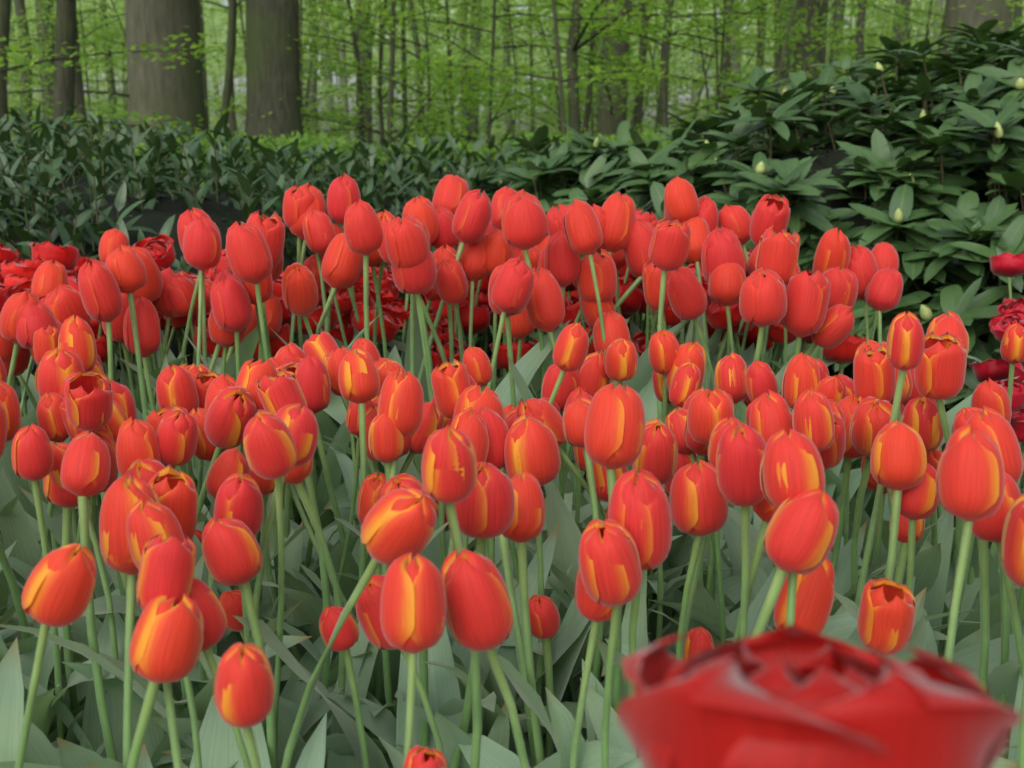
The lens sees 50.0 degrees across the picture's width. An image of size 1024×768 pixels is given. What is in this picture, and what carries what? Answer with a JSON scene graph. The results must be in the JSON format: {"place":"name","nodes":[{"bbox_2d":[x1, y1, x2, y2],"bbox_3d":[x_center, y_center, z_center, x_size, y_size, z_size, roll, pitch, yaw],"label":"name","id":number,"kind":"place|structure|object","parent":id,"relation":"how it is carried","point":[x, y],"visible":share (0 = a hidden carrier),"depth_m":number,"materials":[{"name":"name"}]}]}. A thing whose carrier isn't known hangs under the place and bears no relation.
{"place":"outdoors","nodes":[
{"label":"outdoors","id":0,"kind":"place"},
{"bbox_2d":[7,0,932,140],"label":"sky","id":1,"kind":"structure","parent":0,"point":[236,80],"materials":[{"name":"white"}]},
{"bbox_2d":[18,141,988,547],"bbox_3d":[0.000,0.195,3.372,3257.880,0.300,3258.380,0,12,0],"label":"ground","id":2,"kind":"structure","parent":0,"point":[498,369],"depth_m":4.37,"materials":[{"name":"brown soil"}]},
{"bbox_2d":[0,119,626,351],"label":"laurel shoots","id":3,"kind":"object","parent":2,"relation":"on","point":[50,229],"visible":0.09,"depth_m":3.65,"materials":[{"name":"green plant"}]},
{"bbox_2d":[92,124,811,195],"bbox_3d":[-0.400,-1.544,8.877,5.656,1.091,1.063,0,12,0],"label":"hedge","id":4,"kind":"object","parent":2,"relation":"on","point":[310,140],"depth_m":8.51,"materials":[{"name":"green plant"}]},
{"bbox_2d":[0,126,1023,411],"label":"shrub branches","id":5,"kind":"object","parent":2,"relation":"on","point":[162,212],"visible":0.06,"depth_m":3.69,"materials":[{"name":"green plant"}]},
{"bbox_2d":[0,103,615,397],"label":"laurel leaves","id":6,"kind":"object","parent":5,"relation":"attached to","point":[59,169],"visible":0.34,"depth_m":3.84,"materials":[{"name":"green plant"}]},
{"bbox_2d":[0,225,1023,767],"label":"tulip","id":7,"kind":"object","parent":2,"relation":"on","point":[328,736],"depth_m":1.25,"materials":[{"name":"green plant"}]},
{"bbox_2d":[0,234,1021,767],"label":"red flowers","id":8,"kind":"object","parent":7,"relation":"on","point":[790,696],"visible":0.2,"depth_m":0.36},
{"bbox_2d":[0,173,1023,767],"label":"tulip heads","id":9,"kind":"object","parent":7,"relation":"attached to","point":[772,459],"visible":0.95,"depth_m":1.22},
{"bbox_2d":[970,252,1023,442],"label":"red flowers","id":10,"kind":"object","parent":7,"relation":"attached to","point":[1009,311],"visible":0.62,"depth_m":2.42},
{"bbox_2d":[0,0,1023,162],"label":"wood","id":11,"kind":"object","parent":2,"relation":"on","point":[274,65],"depth_m":19.86,"materials":[{"name":"green plant"}]},
{"bbox_2d":[0,0,1023,160],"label":"understorey leaves","id":12,"kind":"object","parent":11,"relation":"attached to","point":[485,85],"visible":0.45,"depth_m":12.83,"materials":[{"name":"green plant"}]},
{"bbox_2d":[125,0,1013,153],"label":"beech trunks","id":13,"kind":"object","parent":2,"relation":"on","point":[161,90],"visible":0.34,"depth_m":13.22,"materials":[{"name":"brown plant"}]},
{"bbox_2d":[475,19,1023,408],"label":"rhododendron","id":14,"kind":"object","parent":2,"relation":"on","point":[995,225],"depth_m":3.87,"materials":[{"name":"green plant"}]},
{"bbox_2d":[498,49,1023,344],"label":"rhododendron buds","id":15,"kind":"object","parent":14,"relation":"attached to","point":[926,313],"visible":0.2,"depth_m":3.70,"materials":[{"name":"yellow plant"}]}
]}

